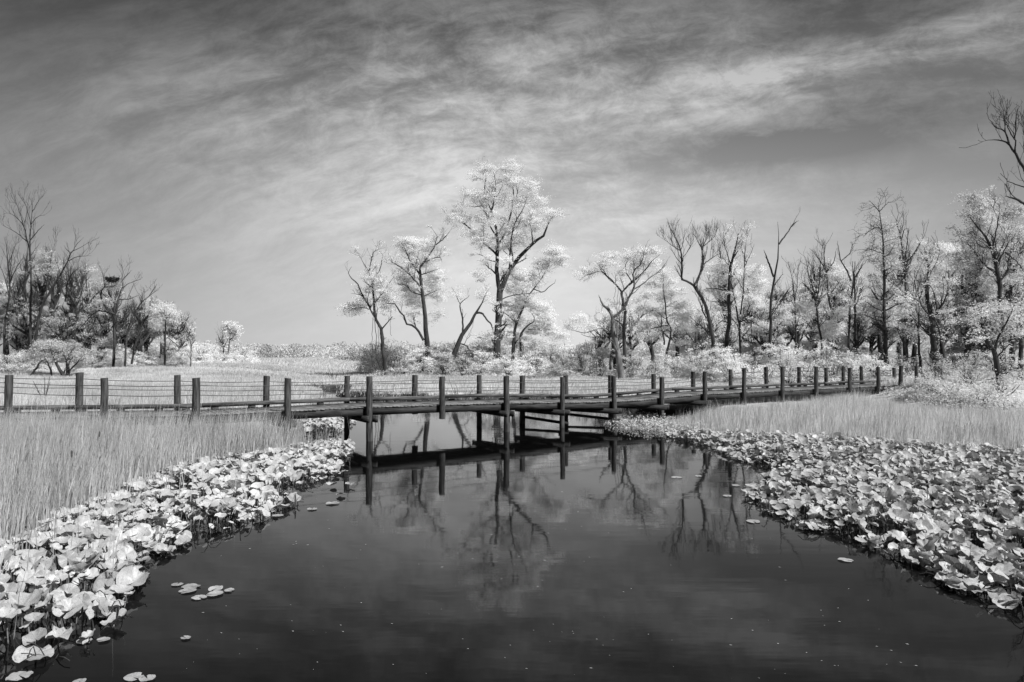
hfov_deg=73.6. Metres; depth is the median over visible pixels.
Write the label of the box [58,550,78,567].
lily leaf
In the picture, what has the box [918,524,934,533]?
lily leaf
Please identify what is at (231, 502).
lily leaf
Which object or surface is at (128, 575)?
lily leaf
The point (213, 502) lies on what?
lily leaf
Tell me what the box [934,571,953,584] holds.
lily leaf
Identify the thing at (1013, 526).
lily leaf
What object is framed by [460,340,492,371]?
shrub
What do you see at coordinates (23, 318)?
wood tree
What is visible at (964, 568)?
lily leaf
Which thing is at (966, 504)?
lily leaf
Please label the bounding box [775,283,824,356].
wood tree
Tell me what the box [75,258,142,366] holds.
nest tree
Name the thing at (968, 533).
lily leaf
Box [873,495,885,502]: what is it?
lily leaf
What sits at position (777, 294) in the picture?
wood tree
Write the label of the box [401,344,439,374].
shrub
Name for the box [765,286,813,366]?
wood tree
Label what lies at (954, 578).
lily leaf
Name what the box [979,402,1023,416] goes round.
shrub
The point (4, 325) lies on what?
edge tree
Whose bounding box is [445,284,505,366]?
leaning tree
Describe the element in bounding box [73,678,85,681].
floating pad
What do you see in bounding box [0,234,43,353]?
wood tree
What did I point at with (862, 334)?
wood tree
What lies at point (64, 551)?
lily leaf
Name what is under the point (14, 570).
lily leaf
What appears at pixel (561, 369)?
shrub
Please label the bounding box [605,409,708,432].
bank plants
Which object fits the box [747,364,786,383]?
shrub
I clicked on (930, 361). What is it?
shrub
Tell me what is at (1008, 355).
wood tree
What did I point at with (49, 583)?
lily leaf
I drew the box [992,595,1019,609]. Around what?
lily leaf
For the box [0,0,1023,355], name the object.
sky
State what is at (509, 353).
shrub
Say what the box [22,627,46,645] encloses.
lily leaf
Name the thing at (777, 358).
shrub
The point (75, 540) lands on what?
lily leaf
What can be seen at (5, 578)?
lily leaf
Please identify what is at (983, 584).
lily leaf
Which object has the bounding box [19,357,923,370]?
marsh grass
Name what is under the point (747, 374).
shrub
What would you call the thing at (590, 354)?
shrub
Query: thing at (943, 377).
shrub
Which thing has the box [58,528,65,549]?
lily leaf
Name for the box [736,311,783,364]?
wood tree
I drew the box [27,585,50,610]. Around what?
lily leaf
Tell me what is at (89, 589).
dead stalks
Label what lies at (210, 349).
shrub
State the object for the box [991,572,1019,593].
lily leaf
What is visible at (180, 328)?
wood tree
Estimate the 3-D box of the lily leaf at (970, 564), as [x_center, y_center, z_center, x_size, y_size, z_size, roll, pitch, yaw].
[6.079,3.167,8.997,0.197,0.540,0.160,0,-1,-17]
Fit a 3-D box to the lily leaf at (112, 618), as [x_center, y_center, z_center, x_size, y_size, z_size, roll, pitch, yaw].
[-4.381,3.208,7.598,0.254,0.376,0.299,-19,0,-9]
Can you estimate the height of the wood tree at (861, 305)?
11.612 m
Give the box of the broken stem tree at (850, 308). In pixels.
[824,233,866,355]
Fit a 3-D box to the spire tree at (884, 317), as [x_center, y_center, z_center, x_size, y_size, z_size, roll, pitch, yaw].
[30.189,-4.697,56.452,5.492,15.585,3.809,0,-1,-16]
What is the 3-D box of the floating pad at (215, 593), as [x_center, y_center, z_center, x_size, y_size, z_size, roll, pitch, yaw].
[-3.720,3.160,8.571,0.197,0.011,0.197,-1,-1,-19]
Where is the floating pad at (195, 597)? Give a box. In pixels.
[191,595,206,599]
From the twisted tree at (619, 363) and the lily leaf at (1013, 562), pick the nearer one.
the lily leaf at (1013, 562)
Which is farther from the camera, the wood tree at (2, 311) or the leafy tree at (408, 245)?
the wood tree at (2, 311)
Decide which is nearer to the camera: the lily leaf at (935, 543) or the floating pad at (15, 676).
the floating pad at (15, 676)
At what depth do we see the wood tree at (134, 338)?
94.61 m
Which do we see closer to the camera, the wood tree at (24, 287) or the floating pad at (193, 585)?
the floating pad at (193, 585)
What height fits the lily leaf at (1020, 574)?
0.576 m
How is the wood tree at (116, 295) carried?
on the ground at (672, 410)
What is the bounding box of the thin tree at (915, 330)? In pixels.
[886,297,929,376]
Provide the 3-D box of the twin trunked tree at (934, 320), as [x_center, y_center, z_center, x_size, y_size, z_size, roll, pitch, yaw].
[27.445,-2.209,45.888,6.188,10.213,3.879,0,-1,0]
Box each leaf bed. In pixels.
[0,437,354,647]
[301,417,356,436]
[665,428,1023,605]
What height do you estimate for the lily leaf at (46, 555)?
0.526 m
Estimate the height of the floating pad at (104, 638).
0.007 m
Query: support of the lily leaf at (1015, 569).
on the water
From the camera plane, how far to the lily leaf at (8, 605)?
7.27 m
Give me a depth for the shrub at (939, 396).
31.88 m
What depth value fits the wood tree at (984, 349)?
58.45 m
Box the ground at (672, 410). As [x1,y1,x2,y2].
[1,356,1023,515]
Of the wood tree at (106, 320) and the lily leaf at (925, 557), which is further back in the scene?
the wood tree at (106, 320)
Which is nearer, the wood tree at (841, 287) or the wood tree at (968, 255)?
the wood tree at (968, 255)
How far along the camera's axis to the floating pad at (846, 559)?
10.01 m
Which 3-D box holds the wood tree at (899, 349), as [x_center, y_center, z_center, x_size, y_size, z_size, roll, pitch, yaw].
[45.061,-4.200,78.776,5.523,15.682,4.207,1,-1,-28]
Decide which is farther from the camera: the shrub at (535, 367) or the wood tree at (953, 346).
the shrub at (535, 367)
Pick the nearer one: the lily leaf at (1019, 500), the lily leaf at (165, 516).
the lily leaf at (165, 516)
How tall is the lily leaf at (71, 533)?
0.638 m
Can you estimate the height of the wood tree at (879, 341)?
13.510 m
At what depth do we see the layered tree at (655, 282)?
68.60 m
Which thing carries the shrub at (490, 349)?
on the ground at (672, 410)
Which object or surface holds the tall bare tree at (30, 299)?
on the ground at (672, 410)
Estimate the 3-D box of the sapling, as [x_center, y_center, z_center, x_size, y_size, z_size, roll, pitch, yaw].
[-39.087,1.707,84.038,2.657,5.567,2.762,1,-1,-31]
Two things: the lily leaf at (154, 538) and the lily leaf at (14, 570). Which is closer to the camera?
the lily leaf at (14, 570)
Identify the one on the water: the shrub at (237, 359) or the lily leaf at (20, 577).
the lily leaf at (20, 577)
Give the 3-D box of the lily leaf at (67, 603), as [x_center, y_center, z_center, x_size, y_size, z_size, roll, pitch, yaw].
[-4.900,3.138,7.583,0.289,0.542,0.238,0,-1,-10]
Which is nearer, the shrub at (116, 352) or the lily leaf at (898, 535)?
the lily leaf at (898, 535)
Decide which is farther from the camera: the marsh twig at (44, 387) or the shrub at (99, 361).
the shrub at (99, 361)
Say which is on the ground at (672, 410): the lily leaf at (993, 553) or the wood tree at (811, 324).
the wood tree at (811, 324)
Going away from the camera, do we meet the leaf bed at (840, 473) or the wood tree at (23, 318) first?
the leaf bed at (840, 473)
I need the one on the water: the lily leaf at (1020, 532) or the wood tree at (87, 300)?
the lily leaf at (1020, 532)
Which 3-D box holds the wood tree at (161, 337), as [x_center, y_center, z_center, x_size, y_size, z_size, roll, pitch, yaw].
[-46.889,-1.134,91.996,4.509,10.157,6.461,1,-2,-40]
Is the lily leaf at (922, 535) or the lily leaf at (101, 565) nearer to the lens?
the lily leaf at (101, 565)
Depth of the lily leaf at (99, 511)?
11.94 m
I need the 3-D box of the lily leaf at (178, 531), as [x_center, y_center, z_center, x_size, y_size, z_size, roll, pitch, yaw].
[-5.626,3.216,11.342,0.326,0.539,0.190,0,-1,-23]
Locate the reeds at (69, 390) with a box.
[0,380,291,431]
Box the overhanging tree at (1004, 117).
[959,89,1023,204]
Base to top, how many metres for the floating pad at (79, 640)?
0.008 m
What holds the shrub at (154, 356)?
on the ground at (672, 410)
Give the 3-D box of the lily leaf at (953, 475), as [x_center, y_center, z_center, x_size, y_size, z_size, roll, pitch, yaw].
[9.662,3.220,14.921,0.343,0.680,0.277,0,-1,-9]
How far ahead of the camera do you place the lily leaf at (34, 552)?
9.35 m
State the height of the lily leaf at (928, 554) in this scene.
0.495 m
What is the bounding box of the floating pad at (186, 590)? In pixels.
[178,588,195,592]
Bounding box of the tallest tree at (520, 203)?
[440,156,569,372]
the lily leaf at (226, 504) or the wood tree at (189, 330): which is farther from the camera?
the wood tree at (189, 330)
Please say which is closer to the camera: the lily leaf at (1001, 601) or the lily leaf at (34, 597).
the lily leaf at (34, 597)
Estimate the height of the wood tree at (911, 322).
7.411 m
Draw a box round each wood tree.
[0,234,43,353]
[0,278,28,359]
[0,315,14,345]
[0,325,42,352]
[8,295,56,361]
[8,317,50,360]
[14,253,60,331]
[34,245,73,356]
[37,308,87,362]
[42,261,94,361]
[48,255,93,362]
[57,308,102,358]
[64,277,111,359]
[80,293,124,358]
[84,315,112,361]
[90,274,135,359]
[96,337,132,348]
[110,306,152,361]
[116,293,158,358]
[118,320,155,361]
[119,314,161,359]
[129,297,161,360]
[144,296,177,356]
[156,311,200,361]
[166,319,196,357]
[582,304,620,367]
[592,307,639,368]
[606,297,650,368]
[626,308,676,370]
[659,304,698,359]
[665,300,705,368]
[679,314,721,360]
[685,307,732,358]
[702,234,741,358]
[703,319,752,358]
[716,281,775,359]
[730,293,776,367]
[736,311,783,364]
[745,293,791,364]
[760,275,803,364]
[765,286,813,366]
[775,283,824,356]
[790,251,834,353]
[802,304,830,361]
[811,258,851,361]
[813,290,859,364]
[825,269,872,357]
[832,290,881,356]
[846,306,892,366]
[862,255,908,366]
[871,321,902,363]
[878,239,916,365]
[880,263,940,368]
[886,295,926,370]
[898,279,962,371]
[922,290,972,368]
[933,247,990,366]
[942,291,993,369]
[945,301,976,369]
[947,276,1006,357]
[949,195,996,368]
[954,308,1015,372]
[980,219,1023,370]
[985,277,1023,379]
[992,315,1023,365]
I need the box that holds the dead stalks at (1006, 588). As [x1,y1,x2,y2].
[665,430,1023,615]
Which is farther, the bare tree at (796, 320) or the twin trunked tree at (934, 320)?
the bare tree at (796, 320)
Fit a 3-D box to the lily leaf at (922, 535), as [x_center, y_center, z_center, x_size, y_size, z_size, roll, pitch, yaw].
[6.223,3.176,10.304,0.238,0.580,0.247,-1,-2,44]
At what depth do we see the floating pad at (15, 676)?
6.33 m
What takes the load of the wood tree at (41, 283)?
on the ground at (672, 410)
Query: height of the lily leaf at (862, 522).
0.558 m
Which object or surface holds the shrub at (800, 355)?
on the ground at (672, 410)
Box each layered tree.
[476,239,576,371]
[628,266,703,371]
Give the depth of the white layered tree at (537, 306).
73.59 m
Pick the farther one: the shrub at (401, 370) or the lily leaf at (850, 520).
the shrub at (401, 370)
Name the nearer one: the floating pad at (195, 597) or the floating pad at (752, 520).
the floating pad at (195, 597)
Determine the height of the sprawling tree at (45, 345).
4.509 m
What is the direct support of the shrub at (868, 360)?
on the ground at (672, 410)
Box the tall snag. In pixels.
[764,211,799,362]
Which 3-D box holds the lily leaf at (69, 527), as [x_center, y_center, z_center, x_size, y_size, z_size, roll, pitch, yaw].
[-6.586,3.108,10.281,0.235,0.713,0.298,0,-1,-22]
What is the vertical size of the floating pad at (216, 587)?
0.013 m
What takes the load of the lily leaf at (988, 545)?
on the water
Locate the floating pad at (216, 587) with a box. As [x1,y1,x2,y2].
[208,585,222,590]
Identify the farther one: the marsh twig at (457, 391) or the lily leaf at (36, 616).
the marsh twig at (457, 391)
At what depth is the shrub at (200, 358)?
89.77 m
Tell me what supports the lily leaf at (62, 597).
on the leaf bed at (253, 470)
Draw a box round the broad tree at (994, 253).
[944,185,1023,371]
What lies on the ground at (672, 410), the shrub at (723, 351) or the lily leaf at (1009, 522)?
the shrub at (723, 351)
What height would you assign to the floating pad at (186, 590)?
0.009 m
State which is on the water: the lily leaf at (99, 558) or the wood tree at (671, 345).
the lily leaf at (99, 558)
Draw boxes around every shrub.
[0,352,43,372]
[4,349,56,370]
[79,346,117,368]
[93,344,135,365]
[111,347,158,366]
[137,344,177,365]
[160,345,195,366]
[183,345,213,363]
[196,340,226,359]
[204,351,234,362]
[226,346,260,361]
[228,354,257,362]
[352,341,389,373]
[360,338,400,373]
[367,370,392,376]
[380,345,412,372]
[382,357,417,375]
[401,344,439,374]
[413,344,438,368]
[429,350,459,374]
[431,347,457,370]
[438,340,474,371]
[445,355,481,376]
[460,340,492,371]
[465,349,504,375]
[482,342,508,370]
[485,355,535,376]
[501,344,527,370]
[512,347,554,375]
[523,344,550,370]
[529,344,555,364]
[536,340,572,373]
[541,354,584,376]
[552,343,578,367]
[561,343,598,375]
[569,342,605,369]
[584,353,616,377]
[608,352,652,377]
[634,361,673,379]
[652,347,693,377]
[669,339,711,378]
[690,342,739,378]
[690,362,728,381]
[708,359,750,383]
[716,353,756,378]
[726,361,774,383]
[735,345,769,369]
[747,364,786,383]
[755,339,799,379]
[769,361,801,386]
[776,342,823,382]
[791,363,829,385]
[798,339,846,381]
[817,346,869,373]
[818,360,853,384]
[828,363,869,384]
[849,353,888,373]
[855,361,897,380]
[873,363,910,376]
[879,386,927,401]
[880,353,910,373]
[881,361,933,377]
[886,371,966,399]
[898,360,963,387]
[901,356,933,375]
[905,373,1002,411]
[913,346,958,377]
[933,377,1021,413]
[934,364,995,387]
[940,349,994,381]
[947,391,1023,411]
[964,342,1023,382]
[965,365,1023,401]
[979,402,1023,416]
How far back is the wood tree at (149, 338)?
93.59 m
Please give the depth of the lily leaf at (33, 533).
10.33 m
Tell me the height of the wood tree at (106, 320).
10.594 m
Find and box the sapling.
[182,334,200,366]
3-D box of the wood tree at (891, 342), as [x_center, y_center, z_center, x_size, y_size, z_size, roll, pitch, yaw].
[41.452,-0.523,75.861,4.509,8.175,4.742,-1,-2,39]
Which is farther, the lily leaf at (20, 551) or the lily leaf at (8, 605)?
the lily leaf at (20, 551)
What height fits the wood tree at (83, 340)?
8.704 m
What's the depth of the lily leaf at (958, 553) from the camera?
9.57 m
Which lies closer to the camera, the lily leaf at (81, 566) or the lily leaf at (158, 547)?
the lily leaf at (81, 566)
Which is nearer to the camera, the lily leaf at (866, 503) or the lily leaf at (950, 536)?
the lily leaf at (950, 536)
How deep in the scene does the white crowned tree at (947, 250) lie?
68.83 m
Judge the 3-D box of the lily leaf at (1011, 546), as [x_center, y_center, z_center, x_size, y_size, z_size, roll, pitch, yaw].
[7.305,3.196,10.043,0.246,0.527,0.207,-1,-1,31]
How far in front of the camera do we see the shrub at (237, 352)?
104.53 m
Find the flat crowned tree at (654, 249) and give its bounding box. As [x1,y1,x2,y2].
[571,242,668,375]
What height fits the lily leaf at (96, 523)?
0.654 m
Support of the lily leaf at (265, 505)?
on the water
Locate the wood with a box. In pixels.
[48,340,1018,360]
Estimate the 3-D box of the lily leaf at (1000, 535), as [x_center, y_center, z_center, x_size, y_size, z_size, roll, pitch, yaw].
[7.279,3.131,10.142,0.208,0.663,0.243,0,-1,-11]
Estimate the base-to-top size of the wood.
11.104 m
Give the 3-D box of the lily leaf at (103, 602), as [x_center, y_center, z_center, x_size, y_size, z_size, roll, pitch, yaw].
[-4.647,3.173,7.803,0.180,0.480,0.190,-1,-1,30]
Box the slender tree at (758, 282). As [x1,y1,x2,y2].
[723,221,779,365]
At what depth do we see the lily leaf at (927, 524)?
10.80 m
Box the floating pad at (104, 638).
[97,637,109,641]
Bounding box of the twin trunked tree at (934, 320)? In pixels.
[887,230,964,376]
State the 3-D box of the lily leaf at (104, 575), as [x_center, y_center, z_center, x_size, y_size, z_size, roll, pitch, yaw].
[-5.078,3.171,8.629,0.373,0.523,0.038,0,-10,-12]
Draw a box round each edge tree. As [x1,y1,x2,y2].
[0,232,27,360]
[0,258,29,358]
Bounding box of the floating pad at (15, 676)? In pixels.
[5,671,32,680]
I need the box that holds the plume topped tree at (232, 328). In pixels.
[221,320,244,358]
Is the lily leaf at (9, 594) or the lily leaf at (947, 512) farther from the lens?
the lily leaf at (947, 512)
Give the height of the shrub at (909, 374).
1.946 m
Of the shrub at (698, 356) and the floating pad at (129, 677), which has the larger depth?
the shrub at (698, 356)
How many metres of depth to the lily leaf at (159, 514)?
11.50 m
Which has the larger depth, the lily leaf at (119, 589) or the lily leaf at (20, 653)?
the lily leaf at (119, 589)
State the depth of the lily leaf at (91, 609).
7.79 m
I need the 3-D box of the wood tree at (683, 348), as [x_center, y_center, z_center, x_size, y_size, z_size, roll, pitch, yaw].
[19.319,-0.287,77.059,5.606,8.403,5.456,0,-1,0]
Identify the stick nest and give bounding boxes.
[104,275,120,282]
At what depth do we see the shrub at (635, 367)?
65.64 m
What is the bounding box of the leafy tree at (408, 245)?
[378,222,463,372]
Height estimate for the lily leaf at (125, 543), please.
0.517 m
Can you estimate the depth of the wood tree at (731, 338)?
73.31 m
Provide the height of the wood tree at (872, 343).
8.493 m
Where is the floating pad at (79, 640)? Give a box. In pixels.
[76,638,91,642]
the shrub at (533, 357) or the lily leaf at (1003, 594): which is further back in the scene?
the shrub at (533, 357)
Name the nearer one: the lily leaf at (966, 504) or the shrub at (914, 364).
the lily leaf at (966, 504)
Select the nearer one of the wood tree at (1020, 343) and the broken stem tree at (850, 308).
the wood tree at (1020, 343)
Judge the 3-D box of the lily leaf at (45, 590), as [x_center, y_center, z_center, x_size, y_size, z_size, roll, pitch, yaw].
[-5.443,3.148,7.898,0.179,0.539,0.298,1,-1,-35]
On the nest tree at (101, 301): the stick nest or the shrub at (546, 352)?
the stick nest
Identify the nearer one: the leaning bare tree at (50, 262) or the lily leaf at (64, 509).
the lily leaf at (64, 509)
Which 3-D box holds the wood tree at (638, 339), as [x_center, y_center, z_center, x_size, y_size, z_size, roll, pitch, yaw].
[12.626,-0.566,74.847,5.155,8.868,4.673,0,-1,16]
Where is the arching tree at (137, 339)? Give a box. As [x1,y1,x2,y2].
[124,279,161,366]
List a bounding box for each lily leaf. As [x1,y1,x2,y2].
[0,550,11,570]
[0,572,10,583]
[0,582,15,594]
[0,603,16,636]
[0,607,18,643]
[4,555,27,569]
[6,592,16,597]
[7,530,24,547]
[8,589,42,622]
[9,556,21,577]
[12,644,53,662]
[14,613,25,632]
[15,549,28,556]
[16,573,33,591]
[17,556,43,573]
[18,601,29,630]
[22,549,44,559]
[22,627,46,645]
[23,569,35,574]
[24,604,46,623]
[24,612,43,631]
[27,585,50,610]
[28,530,40,546]
[28,578,46,609]
[29,588,44,611]
[30,534,52,547]
[33,569,54,583]
[36,562,55,571]
[37,547,50,565]
[38,578,58,603]
[38,587,49,613]
[45,555,55,570]
[45,601,64,628]
[45,625,72,644]
[49,519,65,528]
[49,527,63,536]
[49,534,62,552]
[50,506,69,516]
[52,536,69,553]
[52,598,83,618]
[53,583,79,602]
[53,595,66,618]
[56,548,79,557]
[57,512,73,519]
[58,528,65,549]
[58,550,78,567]
[64,524,82,532]
[66,529,86,537]
[68,537,86,546]
[68,562,92,588]
[72,591,95,600]
[73,593,90,620]
[75,516,91,528]
[76,528,92,541]
[76,547,102,567]
[82,551,96,567]
[83,533,96,539]
[84,602,110,619]
[91,520,103,527]
[92,571,118,592]
[93,527,110,538]
[93,593,115,603]
[93,599,113,610]
[95,507,104,520]
[96,578,112,586]
[96,597,109,618]
[97,552,110,568]
[97,560,106,568]
[100,608,126,626]
[102,507,117,523]
[104,581,121,593]
[105,558,127,569]
[105,567,116,578]
[108,584,133,599]
[111,504,126,513]
[116,517,130,527]
[116,547,136,560]
[116,566,148,589]
[117,536,130,545]
[118,541,131,546]
[121,518,138,527]
[122,527,150,549]
[131,495,148,503]
[132,564,147,569]
[135,535,157,549]
[136,550,148,559]
[136,554,148,563]
[137,523,151,535]
[144,512,162,521]
[148,525,168,542]
[148,533,162,548]
[152,519,169,532]
[153,514,171,519]
[154,543,172,554]
[160,545,176,553]
[167,520,182,534]
[172,505,188,513]
[174,535,190,546]
[191,496,203,503]
[192,482,207,488]
[199,474,213,481]
[203,499,218,522]
[205,503,222,523]
[219,497,236,519]
[219,501,229,521]
[261,501,274,511]
[771,486,788,493]
[824,514,838,525]
[844,515,857,532]
[847,504,859,530]
[855,536,877,545]
[856,518,871,534]
[858,499,872,507]
[866,537,886,543]
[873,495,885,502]
[887,509,910,527]
[888,542,906,554]
[892,530,907,542]
[900,547,915,560]
[906,550,925,566]
[908,527,922,533]
[912,512,928,519]
[913,488,928,498]
[915,538,934,551]
[916,520,932,531]
[916,531,933,539]
[917,548,936,556]
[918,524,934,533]
[919,555,945,567]
[930,534,941,546]
[930,550,943,558]
[933,520,949,530]
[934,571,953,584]
[935,472,953,482]
[939,509,949,516]
[942,553,959,565]
[944,576,963,581]
[946,576,966,590]
[947,472,964,485]
[948,531,964,540]
[951,530,969,549]
[952,492,970,503]
[953,533,964,558]
[953,562,967,578]
[954,503,972,508]
[956,517,972,526]
[957,551,973,561]
[958,519,976,529]
[960,544,979,560]
[960,582,984,594]
[963,530,970,540]
[963,573,993,589]
[966,560,977,574]
[974,547,999,576]
[975,561,997,575]
[979,582,998,591]
[984,541,1001,549]
[988,573,1006,586]
[988,587,1006,598]
[990,565,1018,588]
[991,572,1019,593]
[992,528,1002,540]
[992,530,1012,539]
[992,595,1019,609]
[995,505,1013,522]
[997,547,1019,559]
[999,512,1018,521]
[1000,593,1022,605]
[1001,542,1019,552]
[1004,557,1020,568]
[1005,521,1019,537]
[1005,568,1023,589]
[1007,522,1019,542]
[1009,529,1023,542]
[1011,496,1023,512]
[1013,547,1023,561]
[1016,572,1023,578]
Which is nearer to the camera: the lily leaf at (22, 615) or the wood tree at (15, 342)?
the lily leaf at (22, 615)
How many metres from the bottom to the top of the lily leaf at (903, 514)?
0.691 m
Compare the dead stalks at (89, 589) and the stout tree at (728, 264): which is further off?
the stout tree at (728, 264)
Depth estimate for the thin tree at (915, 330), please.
47.01 m
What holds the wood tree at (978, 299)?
on the ground at (672, 410)
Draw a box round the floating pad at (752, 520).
[746,519,759,522]
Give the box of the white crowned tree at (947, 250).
[924,239,971,367]
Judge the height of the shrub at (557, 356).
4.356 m
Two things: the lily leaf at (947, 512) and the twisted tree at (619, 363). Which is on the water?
the lily leaf at (947, 512)
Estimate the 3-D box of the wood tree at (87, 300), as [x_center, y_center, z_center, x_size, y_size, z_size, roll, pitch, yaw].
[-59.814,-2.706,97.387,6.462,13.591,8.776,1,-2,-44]
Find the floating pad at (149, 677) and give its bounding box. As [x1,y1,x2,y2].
[139,674,155,681]
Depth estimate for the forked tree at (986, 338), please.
38.00 m
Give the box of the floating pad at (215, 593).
[207,590,222,595]
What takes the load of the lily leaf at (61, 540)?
on the water
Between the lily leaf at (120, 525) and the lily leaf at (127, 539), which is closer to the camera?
the lily leaf at (127, 539)
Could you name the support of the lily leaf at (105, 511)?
on the water
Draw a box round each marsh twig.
[33,377,49,398]
[448,378,473,399]
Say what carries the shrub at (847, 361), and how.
on the ground at (672, 410)
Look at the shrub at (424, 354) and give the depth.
78.79 m
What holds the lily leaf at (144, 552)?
on the water
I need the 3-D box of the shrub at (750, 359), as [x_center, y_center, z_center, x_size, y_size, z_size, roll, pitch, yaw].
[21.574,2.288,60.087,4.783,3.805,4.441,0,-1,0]
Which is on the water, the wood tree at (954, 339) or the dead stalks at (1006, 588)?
the dead stalks at (1006, 588)
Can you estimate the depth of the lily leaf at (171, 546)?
10.45 m
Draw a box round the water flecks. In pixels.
[186,532,921,674]
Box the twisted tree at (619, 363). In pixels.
[561,241,665,378]
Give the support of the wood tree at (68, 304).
on the ground at (672, 410)
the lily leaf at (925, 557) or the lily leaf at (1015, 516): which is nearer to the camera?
the lily leaf at (925, 557)
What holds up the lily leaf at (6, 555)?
on the water
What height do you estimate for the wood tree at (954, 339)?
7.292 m
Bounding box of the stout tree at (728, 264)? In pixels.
[701,220,753,365]
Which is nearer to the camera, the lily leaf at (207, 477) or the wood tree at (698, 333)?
the lily leaf at (207, 477)
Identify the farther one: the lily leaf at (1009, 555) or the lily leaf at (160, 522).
the lily leaf at (160, 522)
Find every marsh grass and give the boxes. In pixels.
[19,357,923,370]
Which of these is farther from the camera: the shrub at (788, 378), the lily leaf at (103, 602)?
the shrub at (788, 378)
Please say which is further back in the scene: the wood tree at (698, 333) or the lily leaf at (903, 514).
the wood tree at (698, 333)
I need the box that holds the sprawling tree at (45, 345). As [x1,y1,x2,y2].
[6,337,95,376]
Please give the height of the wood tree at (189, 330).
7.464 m
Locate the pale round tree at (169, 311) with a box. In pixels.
[147,302,188,366]
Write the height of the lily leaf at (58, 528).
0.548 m
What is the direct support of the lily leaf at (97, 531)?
on the leaf bed at (253, 470)
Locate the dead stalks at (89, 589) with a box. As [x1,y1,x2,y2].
[0,443,352,662]
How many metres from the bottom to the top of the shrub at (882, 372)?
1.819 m
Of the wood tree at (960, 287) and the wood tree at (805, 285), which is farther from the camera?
the wood tree at (805, 285)
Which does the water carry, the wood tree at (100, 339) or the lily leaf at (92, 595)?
the lily leaf at (92, 595)
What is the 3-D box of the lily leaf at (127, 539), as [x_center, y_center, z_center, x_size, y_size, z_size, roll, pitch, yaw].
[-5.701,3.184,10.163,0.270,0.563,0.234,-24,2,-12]
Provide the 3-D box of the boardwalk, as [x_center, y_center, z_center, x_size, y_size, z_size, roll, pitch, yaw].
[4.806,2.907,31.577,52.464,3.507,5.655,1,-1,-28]
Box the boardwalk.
[0,365,918,443]
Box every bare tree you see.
[0,182,51,351]
[29,226,99,354]
[216,322,229,358]
[657,216,726,361]
[774,256,810,356]
[784,229,850,368]
[886,200,928,369]
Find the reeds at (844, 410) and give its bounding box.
[632,386,1023,451]
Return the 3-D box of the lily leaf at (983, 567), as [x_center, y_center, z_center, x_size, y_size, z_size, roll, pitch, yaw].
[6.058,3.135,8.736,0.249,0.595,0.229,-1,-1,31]
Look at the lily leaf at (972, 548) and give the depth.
9.41 m
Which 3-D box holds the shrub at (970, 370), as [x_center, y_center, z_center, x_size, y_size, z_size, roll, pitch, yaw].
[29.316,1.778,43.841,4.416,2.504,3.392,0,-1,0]
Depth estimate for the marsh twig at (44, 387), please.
35.94 m
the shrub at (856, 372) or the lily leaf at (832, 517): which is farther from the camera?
the shrub at (856, 372)
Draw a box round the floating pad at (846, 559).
[838,558,853,561]
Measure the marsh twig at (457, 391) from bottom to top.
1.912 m
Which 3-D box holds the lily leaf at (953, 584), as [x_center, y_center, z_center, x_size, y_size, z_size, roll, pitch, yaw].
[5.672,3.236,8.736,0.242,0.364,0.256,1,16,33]
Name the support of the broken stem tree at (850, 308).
on the ground at (672, 410)
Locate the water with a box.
[0,389,1023,681]
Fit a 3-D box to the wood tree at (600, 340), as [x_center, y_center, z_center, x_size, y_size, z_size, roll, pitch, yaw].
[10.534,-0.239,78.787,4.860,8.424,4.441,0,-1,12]
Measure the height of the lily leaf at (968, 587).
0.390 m
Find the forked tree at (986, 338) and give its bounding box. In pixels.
[945,292,1023,386]
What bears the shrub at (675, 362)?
on the ground at (672, 410)
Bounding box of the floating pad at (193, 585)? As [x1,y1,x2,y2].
[182,583,199,588]
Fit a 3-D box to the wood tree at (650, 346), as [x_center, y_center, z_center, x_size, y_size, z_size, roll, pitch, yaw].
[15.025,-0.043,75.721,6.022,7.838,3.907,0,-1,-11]
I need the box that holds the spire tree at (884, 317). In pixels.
[851,187,911,365]
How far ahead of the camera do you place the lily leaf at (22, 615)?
7.38 m
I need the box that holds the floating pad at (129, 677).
[123,672,143,680]
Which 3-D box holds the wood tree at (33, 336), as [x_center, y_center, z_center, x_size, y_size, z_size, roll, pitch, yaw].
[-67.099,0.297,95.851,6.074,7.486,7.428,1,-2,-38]
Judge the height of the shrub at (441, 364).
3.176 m
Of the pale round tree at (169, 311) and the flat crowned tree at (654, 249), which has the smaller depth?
the flat crowned tree at (654, 249)
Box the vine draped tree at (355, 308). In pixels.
[336,241,403,376]
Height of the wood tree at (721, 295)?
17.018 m
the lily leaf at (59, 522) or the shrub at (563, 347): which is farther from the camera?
the shrub at (563, 347)
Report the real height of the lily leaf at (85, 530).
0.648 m
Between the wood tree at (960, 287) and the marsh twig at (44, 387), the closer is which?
the marsh twig at (44, 387)
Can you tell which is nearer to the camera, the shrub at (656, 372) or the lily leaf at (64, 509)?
the lily leaf at (64, 509)
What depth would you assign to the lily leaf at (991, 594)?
8.37 m
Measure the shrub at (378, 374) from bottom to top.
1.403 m
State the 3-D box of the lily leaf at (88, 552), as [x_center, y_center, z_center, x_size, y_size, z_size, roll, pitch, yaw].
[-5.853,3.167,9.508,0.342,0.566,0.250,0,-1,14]
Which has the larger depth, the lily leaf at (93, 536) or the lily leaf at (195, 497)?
the lily leaf at (195, 497)
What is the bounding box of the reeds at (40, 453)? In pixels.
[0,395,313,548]
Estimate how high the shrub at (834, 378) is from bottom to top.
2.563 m

